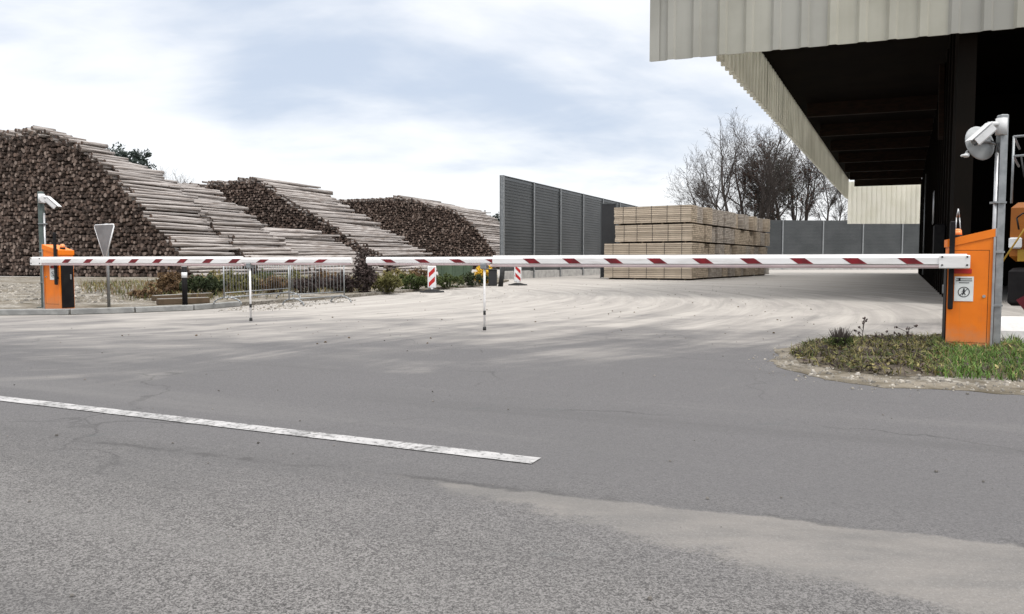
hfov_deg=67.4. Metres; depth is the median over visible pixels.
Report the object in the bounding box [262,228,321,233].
log
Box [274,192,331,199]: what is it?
log
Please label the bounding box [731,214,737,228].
lumber pack
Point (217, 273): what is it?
log
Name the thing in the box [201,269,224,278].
shrub
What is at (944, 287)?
door
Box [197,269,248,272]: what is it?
log
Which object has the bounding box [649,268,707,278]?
lumber pack
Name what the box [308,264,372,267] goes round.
log
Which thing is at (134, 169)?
log
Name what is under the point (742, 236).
lumber pack
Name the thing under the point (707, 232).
lumber pack
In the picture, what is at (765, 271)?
lumber pack
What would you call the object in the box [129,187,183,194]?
log
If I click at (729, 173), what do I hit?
bare tree
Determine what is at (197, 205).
log
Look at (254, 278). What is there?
shrub
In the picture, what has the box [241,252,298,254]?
log
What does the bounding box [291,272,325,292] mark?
shrub
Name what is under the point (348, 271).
log
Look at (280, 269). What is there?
log
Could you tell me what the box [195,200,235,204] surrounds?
log
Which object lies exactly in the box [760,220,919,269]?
noise wall
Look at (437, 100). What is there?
sky
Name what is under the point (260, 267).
log
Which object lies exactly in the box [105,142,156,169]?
leafy tree
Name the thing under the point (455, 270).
waste skip
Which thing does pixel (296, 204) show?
log
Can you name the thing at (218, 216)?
log
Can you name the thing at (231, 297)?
crowd barrier
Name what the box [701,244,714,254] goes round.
lumber pack
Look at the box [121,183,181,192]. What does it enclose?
log
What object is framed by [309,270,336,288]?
shrub
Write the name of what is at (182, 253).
log
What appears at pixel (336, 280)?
shrub
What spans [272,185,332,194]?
log
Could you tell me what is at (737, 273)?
lumber pack
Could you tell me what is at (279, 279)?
shrub
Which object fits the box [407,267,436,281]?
shrub
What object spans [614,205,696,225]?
lumber pack
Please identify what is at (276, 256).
log
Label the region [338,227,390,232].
log
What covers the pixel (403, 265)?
log
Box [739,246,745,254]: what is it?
lumber pack
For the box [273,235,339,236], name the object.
log
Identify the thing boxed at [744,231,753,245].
lumber pack
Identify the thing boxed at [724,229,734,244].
lumber pack
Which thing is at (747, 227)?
lumber pack
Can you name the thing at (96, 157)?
log
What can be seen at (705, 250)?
lumber pack
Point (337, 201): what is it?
log
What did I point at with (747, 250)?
lumber pack
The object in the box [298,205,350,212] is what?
log
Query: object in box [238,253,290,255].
log
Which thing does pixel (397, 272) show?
shrub
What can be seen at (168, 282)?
shrub
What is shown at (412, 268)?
log
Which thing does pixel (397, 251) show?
log
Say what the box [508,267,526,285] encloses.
delineator
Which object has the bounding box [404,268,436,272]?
log
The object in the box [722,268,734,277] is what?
lumber pack
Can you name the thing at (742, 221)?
lumber pack
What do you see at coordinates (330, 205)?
log
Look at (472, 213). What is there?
log
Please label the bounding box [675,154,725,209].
bare tree
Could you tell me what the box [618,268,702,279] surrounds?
lumber pack
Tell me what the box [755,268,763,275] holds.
lumber pack
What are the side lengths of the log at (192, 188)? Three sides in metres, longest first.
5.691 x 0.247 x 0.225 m
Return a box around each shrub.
[126,286,162,297]
[145,267,180,294]
[174,272,200,291]
[178,272,227,294]
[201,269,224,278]
[213,269,248,293]
[241,271,264,292]
[245,268,275,289]
[259,274,291,292]
[277,267,307,289]
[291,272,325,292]
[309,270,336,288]
[325,270,359,292]
[349,246,379,291]
[371,271,402,292]
[382,267,411,285]
[396,272,427,288]
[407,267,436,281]
[436,272,464,288]
[456,272,489,285]
[474,265,491,282]
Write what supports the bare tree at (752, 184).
on the bank
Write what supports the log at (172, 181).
on the log pile
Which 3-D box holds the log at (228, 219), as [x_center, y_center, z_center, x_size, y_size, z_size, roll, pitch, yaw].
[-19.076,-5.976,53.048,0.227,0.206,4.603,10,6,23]
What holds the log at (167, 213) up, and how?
on the log pile
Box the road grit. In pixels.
[0,317,1023,599]
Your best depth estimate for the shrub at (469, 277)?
28.97 m
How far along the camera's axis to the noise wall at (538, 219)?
47.10 m
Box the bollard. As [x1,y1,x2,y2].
[181,266,187,304]
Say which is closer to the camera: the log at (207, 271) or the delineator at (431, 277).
the delineator at (431, 277)
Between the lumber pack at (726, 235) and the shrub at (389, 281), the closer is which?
the shrub at (389, 281)
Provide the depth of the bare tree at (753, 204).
107.35 m
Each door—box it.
[61,265,74,307]
[942,269,947,341]
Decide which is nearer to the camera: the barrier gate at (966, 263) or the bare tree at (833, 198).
the barrier gate at (966, 263)
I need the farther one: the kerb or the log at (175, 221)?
the log at (175, 221)
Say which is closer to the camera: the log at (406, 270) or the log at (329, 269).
the log at (329, 269)
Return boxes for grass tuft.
[827,328,854,346]
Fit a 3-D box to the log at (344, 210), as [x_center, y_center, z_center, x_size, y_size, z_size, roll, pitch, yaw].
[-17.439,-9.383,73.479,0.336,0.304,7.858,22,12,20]
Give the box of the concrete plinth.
[1000,316,1023,341]
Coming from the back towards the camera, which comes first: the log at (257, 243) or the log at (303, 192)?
the log at (303, 192)
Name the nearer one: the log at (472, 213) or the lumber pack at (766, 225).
the lumber pack at (766, 225)
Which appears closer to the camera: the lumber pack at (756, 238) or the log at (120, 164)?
the log at (120, 164)
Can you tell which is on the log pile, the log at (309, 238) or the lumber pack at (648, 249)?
the log at (309, 238)
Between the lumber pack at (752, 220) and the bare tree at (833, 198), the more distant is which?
the bare tree at (833, 198)
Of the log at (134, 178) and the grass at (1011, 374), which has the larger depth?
the log at (134, 178)
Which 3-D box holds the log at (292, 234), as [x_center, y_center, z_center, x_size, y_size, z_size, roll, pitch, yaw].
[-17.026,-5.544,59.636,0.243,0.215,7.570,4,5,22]
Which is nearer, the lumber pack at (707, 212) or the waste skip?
the waste skip
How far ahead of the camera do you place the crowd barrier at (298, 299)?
17.61 m
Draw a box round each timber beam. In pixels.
[151,293,212,300]
[156,297,209,304]
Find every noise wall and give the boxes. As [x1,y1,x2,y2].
[500,175,637,278]
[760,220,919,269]
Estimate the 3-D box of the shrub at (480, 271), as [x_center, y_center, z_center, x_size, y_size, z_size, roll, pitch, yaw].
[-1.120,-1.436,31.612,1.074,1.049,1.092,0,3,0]
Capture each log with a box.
[48,132,72,136]
[67,139,81,142]
[77,144,109,150]
[79,149,113,155]
[81,141,108,147]
[90,155,128,161]
[96,158,134,163]
[97,161,143,167]
[100,165,113,169]
[103,159,147,168]
[105,171,163,180]
[112,166,163,173]
[113,169,162,175]
[117,175,173,183]
[117,180,180,189]
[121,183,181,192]
[126,193,193,202]
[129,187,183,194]
[134,200,193,206]
[138,200,202,206]
[139,204,200,210]
[141,211,199,216]
[145,217,203,224]
[149,214,206,221]
[149,222,209,228]
[154,226,208,231]
[163,234,218,237]
[164,179,177,183]
[168,236,231,241]
[168,240,227,244]
[169,242,231,246]
[175,189,222,194]
[175,240,228,243]
[176,251,234,255]
[179,247,239,250]
[181,186,219,191]
[182,192,224,199]
[187,266,242,269]
[190,272,246,275]
[194,203,248,210]
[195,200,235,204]
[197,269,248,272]
[198,213,243,217]
[199,197,223,201]
[201,210,247,214]
[209,217,259,222]
[210,222,261,226]
[212,228,268,233]
[214,229,269,232]
[217,235,232,238]
[218,232,273,236]
[230,244,277,246]
[231,241,285,245]
[232,235,284,239]
[232,239,278,241]
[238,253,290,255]
[239,248,290,250]
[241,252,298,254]
[242,255,268,256]
[249,256,303,256]
[255,178,320,187]
[256,265,307,268]
[261,268,308,271]
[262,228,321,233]
[264,227,303,229]
[266,183,332,193]
[269,233,322,237]
[270,232,331,238]
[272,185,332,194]
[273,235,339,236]
[274,188,330,196]
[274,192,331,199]
[275,190,336,199]
[280,195,339,202]
[280,243,350,248]
[282,237,334,240]
[283,195,341,203]
[285,240,330,241]
[285,241,341,243]
[289,247,351,250]
[291,201,349,207]
[291,243,344,245]
[291,249,350,252]
[291,252,358,254]
[293,203,322,206]
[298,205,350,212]
[303,205,354,211]
[304,255,355,256]
[308,211,365,216]
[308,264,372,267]
[308,266,378,270]
[313,215,365,219]
[314,267,382,269]
[316,213,368,218]
[320,268,385,270]
[320,270,382,273]
[321,217,368,221]
[322,219,374,226]
[326,222,371,227]
[328,220,380,224]
[328,225,379,229]
[331,225,370,228]
[337,229,385,232]
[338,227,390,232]
[339,232,395,235]
[345,237,401,240]
[349,234,404,238]
[354,241,402,243]
[363,244,417,248]
[366,244,411,247]
[366,248,416,249]
[370,249,418,251]
[373,249,425,251]
[377,252,422,253]
[381,253,432,256]
[391,265,419,266]
[395,265,435,267]
[396,267,427,268]
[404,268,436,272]
[455,210,490,216]
[467,220,495,224]
[476,229,499,232]
[485,239,499,241]
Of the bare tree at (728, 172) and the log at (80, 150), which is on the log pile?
the log at (80, 150)
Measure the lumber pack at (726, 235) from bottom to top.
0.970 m
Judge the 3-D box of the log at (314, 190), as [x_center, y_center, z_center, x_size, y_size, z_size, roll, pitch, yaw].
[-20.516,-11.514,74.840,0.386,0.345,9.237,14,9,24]
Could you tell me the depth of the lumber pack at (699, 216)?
40.96 m
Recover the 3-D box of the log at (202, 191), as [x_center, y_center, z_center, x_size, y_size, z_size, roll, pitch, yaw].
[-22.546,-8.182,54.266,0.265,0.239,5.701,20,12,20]
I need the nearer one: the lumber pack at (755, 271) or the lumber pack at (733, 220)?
the lumber pack at (733, 220)
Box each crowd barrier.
[213,265,300,304]
[282,265,351,305]
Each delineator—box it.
[420,266,443,292]
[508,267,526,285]
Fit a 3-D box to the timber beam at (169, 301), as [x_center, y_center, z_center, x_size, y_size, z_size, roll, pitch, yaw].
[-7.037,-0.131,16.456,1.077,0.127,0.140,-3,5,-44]
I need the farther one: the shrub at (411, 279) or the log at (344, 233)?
the log at (344, 233)
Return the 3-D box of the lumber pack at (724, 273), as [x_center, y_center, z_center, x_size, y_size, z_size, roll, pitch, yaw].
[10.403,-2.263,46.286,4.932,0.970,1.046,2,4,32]
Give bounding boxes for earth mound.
[789,339,1023,378]
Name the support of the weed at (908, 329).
on the earth mound
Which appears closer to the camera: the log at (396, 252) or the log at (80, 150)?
the log at (80, 150)
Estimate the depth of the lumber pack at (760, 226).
51.90 m
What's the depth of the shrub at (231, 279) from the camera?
21.51 m
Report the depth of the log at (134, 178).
48.24 m
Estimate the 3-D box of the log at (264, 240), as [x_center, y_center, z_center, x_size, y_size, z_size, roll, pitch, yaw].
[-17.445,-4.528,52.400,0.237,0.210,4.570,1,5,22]
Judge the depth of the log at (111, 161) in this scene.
48.31 m
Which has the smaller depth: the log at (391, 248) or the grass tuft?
the grass tuft
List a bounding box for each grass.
[77,272,497,300]
[924,332,1023,380]
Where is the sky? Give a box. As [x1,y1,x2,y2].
[0,0,853,220]
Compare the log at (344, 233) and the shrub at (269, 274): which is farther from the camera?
the log at (344, 233)
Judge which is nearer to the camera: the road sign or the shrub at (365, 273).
the road sign
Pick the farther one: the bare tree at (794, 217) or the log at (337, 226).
the bare tree at (794, 217)
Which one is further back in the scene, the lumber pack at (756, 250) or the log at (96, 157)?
the lumber pack at (756, 250)
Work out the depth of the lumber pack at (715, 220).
42.77 m
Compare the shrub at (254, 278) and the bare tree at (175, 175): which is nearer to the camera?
the shrub at (254, 278)
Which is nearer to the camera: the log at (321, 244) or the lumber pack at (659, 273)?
the lumber pack at (659, 273)
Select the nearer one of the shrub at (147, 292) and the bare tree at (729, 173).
the shrub at (147, 292)
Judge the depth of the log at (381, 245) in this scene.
70.17 m
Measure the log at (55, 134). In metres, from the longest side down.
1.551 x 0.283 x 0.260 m
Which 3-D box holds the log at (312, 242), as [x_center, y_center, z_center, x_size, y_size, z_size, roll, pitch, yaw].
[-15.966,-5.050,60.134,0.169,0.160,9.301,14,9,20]
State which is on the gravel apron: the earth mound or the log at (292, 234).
the earth mound
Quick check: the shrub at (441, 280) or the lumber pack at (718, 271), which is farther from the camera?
the lumber pack at (718, 271)
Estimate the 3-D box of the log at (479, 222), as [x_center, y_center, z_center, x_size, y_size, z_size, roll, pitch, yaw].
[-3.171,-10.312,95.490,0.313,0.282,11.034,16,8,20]
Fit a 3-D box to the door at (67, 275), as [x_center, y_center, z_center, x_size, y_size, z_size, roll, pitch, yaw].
[-8.465,-0.448,14.638,0.028,0.920,0.250,2,4,24]
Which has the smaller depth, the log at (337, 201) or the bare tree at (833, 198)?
the log at (337, 201)
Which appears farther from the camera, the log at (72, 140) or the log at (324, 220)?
the log at (324, 220)
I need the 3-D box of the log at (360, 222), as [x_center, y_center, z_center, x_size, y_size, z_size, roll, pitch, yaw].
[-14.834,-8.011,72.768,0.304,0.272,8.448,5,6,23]
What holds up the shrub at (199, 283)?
on the gravel verge
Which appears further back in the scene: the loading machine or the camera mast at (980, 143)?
the loading machine
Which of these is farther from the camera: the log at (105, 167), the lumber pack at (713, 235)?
the log at (105, 167)
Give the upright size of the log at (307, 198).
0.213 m
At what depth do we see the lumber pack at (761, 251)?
51.64 m
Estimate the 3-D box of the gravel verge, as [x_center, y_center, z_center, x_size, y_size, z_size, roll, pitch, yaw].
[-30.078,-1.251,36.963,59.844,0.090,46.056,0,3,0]
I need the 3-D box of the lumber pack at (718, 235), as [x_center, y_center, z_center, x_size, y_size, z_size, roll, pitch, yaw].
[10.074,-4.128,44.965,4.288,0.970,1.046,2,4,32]
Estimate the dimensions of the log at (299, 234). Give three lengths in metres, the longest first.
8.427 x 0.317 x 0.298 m
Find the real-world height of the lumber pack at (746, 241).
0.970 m
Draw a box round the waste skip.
[436,265,472,278]
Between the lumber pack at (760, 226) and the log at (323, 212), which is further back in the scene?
the log at (323, 212)
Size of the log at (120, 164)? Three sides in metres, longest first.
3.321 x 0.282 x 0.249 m
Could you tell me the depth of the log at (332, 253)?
59.83 m
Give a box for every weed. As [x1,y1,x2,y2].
[853,317,867,344]
[875,330,900,344]
[894,324,917,345]
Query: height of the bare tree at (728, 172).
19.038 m
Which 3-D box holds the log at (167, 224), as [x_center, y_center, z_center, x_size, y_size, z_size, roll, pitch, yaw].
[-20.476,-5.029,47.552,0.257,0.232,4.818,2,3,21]
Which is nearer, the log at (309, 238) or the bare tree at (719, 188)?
the log at (309, 238)
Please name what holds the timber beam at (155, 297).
on the gravel verge
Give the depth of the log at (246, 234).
52.12 m
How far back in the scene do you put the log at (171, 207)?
47.90 m
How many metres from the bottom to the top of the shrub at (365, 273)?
1.467 m
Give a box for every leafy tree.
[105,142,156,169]
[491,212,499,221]
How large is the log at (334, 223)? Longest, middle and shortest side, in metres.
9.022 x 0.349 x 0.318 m
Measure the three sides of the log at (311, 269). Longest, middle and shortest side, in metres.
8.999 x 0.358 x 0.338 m
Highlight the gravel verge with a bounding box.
[0,273,508,314]
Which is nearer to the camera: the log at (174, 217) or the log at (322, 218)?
the log at (174, 217)
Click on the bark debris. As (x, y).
(534, 309)
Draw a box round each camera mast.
[37,191,61,307]
[960,114,1008,346]
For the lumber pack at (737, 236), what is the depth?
46.90 m
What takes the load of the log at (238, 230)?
on the log pile
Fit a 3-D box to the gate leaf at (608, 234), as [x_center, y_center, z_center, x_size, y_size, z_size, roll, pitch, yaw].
[5.569,-3.821,44.351,0.910,4.295,0.090,1,4,14]
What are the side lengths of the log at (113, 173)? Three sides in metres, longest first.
4.323 x 0.317 x 0.287 m
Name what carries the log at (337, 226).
on the log pile
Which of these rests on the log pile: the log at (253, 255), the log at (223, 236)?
the log at (223, 236)
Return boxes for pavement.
[0,269,1023,613]
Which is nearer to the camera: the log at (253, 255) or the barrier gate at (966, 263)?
the barrier gate at (966, 263)
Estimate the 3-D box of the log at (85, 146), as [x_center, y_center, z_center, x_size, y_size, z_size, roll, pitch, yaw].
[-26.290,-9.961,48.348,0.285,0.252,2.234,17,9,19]
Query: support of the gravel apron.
on the pavement
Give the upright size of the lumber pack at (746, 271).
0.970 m
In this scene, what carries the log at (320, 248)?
on the log
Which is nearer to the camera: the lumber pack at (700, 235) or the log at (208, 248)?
the lumber pack at (700, 235)
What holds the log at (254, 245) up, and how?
on the log pile
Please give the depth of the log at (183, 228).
47.19 m
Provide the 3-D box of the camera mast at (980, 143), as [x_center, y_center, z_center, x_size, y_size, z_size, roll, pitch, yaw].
[5.255,-0.827,8.604,0.595,2.620,0.316,0,3,0]
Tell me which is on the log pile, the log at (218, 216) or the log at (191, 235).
the log at (191, 235)
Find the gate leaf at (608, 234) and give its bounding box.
[600,203,616,277]
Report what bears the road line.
on the pavement
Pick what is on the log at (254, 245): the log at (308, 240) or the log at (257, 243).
the log at (257, 243)
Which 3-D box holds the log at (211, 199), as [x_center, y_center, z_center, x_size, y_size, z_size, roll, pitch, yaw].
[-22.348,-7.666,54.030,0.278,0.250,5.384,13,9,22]
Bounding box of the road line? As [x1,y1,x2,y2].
[0,396,539,463]
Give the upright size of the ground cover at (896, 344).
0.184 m
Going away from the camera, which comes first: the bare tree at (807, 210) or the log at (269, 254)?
the log at (269, 254)
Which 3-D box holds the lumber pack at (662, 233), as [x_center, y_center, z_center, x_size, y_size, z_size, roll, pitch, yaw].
[7.653,-3.879,40.827,4.288,0.970,1.046,2,4,32]
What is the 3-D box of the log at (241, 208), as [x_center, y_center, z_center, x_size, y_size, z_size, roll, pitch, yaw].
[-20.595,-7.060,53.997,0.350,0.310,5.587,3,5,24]
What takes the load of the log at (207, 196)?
on the log pile
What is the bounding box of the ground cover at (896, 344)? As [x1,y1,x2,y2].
[789,331,1023,375]
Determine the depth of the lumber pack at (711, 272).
42.76 m
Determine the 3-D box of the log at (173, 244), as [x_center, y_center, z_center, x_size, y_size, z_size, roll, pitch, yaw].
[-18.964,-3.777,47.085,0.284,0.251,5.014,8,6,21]
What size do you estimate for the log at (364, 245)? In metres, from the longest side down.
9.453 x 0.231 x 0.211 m
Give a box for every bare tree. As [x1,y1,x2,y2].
[154,166,191,182]
[664,152,757,215]
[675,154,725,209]
[684,116,775,214]
[687,134,796,218]
[715,126,826,219]
[718,106,815,219]
[739,143,804,219]
[740,128,803,218]
[754,150,815,219]
[793,147,836,219]
[804,173,840,219]
[825,182,847,220]
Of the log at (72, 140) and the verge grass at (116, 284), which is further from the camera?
the log at (72, 140)
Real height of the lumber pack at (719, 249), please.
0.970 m
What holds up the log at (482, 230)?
on the log
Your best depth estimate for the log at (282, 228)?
60.75 m
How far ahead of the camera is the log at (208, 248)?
47.23 m
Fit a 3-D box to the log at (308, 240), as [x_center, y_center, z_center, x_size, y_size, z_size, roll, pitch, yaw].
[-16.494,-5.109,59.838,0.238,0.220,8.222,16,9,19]
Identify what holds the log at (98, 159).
on the log
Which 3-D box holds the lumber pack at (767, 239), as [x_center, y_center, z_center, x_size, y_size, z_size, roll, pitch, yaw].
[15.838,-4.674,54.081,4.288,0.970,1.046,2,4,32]
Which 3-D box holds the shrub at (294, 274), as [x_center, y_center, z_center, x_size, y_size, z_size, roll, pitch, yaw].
[-7.036,-0.905,24.527,1.430,0.785,1.025,0,3,0]
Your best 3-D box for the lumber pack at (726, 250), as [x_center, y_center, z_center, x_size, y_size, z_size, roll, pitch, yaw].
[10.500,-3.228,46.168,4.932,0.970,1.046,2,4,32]
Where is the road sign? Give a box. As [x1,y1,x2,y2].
[94,223,114,306]
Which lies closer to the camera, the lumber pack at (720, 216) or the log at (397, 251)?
the lumber pack at (720, 216)
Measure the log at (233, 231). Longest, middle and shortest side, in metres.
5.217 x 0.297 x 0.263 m
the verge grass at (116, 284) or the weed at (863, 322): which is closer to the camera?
the weed at (863, 322)
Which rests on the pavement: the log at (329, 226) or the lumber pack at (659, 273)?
the lumber pack at (659, 273)
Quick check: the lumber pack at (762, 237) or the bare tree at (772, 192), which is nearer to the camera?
the lumber pack at (762, 237)
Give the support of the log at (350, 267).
on the log
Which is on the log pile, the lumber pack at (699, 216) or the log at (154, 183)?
the log at (154, 183)
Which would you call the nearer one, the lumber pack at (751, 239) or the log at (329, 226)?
the lumber pack at (751, 239)
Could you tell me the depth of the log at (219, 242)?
48.96 m
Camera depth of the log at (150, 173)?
49.07 m
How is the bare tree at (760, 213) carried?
on the bank
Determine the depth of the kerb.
14.63 m
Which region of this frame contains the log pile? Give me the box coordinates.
[0,125,499,276]
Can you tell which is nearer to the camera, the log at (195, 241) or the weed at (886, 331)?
the weed at (886, 331)
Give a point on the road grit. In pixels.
(508, 409)
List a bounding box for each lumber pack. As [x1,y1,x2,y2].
[604,243,697,254]
[604,264,697,279]
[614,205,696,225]
[615,224,697,243]
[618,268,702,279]
[621,243,703,254]
[627,206,702,224]
[629,225,703,242]
[639,226,711,243]
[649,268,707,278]
[679,268,715,278]
[683,227,715,243]
[698,207,712,225]
[698,244,707,253]
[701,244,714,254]
[706,209,717,225]
[707,268,721,277]
[710,228,730,244]
[711,227,722,243]
[711,244,724,254]
[712,210,723,226]
[717,268,727,277]
[718,211,730,227]
[722,245,729,254]
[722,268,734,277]
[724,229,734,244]
[726,212,735,228]
[730,229,739,245]
[730,246,740,254]
[730,268,741,276]
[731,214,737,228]
[732,214,746,229]
[735,230,744,245]
[736,216,748,230]
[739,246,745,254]
[740,231,748,245]
[740,268,750,276]
[743,246,749,254]
[744,216,756,231]
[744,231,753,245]
[746,268,753,275]
[749,232,759,246]
[749,247,758,254]
[749,268,757,275]
[753,218,762,231]
[755,233,764,246]
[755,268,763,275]
[758,247,765,254]
[758,269,768,274]
[760,233,769,246]
[761,219,769,232]
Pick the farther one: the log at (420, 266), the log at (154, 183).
the log at (420, 266)
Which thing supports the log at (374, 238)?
on the log pile
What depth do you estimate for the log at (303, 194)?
73.52 m
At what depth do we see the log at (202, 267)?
46.27 m
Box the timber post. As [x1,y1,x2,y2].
[498,267,504,286]
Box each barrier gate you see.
[30,233,352,320]
[366,209,996,347]
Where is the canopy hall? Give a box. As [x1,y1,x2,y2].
[649,0,1023,296]
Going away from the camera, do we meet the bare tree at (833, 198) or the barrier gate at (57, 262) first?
the barrier gate at (57, 262)
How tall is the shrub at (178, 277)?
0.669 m
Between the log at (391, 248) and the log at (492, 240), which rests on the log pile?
the log at (492, 240)
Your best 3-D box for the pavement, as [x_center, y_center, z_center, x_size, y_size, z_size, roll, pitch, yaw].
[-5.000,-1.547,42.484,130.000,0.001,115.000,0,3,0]
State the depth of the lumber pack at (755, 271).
51.07 m
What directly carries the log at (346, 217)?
on the log pile
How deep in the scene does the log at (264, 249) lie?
51.63 m
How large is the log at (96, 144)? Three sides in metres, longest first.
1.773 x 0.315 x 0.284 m
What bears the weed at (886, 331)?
on the ground cover at (896, 344)
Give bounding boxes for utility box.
[488,269,497,285]
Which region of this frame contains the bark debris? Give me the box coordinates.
[60,284,814,343]
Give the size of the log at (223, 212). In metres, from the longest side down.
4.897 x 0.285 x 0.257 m
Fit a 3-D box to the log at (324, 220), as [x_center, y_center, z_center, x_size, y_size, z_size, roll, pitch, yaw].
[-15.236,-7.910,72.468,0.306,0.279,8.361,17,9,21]
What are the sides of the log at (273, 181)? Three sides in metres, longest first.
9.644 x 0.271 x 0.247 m
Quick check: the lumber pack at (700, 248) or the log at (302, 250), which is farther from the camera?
the log at (302, 250)
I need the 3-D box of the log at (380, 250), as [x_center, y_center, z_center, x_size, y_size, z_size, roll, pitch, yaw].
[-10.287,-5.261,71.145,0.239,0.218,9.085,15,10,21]
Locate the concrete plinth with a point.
(1011, 324)
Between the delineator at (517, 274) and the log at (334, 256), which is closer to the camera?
the delineator at (517, 274)
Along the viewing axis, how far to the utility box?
30.66 m
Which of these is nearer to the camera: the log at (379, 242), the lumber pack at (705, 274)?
the lumber pack at (705, 274)
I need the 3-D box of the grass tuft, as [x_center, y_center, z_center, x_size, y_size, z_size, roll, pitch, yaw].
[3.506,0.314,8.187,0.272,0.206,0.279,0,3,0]
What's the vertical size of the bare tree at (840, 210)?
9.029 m
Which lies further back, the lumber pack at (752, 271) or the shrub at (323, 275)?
the lumber pack at (752, 271)
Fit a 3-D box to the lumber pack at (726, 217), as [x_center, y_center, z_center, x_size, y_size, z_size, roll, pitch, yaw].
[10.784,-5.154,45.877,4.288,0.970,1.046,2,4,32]
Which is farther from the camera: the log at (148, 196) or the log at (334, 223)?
the log at (334, 223)
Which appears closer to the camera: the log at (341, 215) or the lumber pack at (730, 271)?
the lumber pack at (730, 271)
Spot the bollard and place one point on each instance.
(184, 285)
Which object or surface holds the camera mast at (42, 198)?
on the gravel verge
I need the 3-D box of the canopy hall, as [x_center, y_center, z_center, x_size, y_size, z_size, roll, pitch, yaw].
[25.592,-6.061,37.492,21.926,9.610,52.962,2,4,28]
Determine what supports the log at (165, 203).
on the log pile
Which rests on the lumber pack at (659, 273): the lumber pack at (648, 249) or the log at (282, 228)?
the lumber pack at (648, 249)
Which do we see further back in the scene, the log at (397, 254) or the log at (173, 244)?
the log at (397, 254)
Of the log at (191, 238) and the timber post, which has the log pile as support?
the log at (191, 238)
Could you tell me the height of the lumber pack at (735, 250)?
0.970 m
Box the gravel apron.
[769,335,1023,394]
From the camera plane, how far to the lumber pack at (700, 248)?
40.97 m
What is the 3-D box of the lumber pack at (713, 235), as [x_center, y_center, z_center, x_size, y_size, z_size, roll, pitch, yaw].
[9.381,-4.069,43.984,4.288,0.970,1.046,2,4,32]
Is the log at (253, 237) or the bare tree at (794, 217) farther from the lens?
the bare tree at (794, 217)
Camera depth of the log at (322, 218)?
70.91 m
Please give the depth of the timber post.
29.96 m
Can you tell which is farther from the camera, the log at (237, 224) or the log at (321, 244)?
the log at (321, 244)
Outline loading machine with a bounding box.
[1003,135,1023,309]
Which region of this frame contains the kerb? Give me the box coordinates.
[0,301,240,315]
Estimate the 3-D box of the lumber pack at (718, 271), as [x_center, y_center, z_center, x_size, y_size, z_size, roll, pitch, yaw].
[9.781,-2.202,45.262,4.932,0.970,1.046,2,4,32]
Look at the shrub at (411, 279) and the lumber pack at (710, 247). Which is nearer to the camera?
the shrub at (411, 279)
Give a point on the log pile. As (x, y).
(85, 191)
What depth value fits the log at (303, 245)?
59.52 m
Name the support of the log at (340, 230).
on the log pile

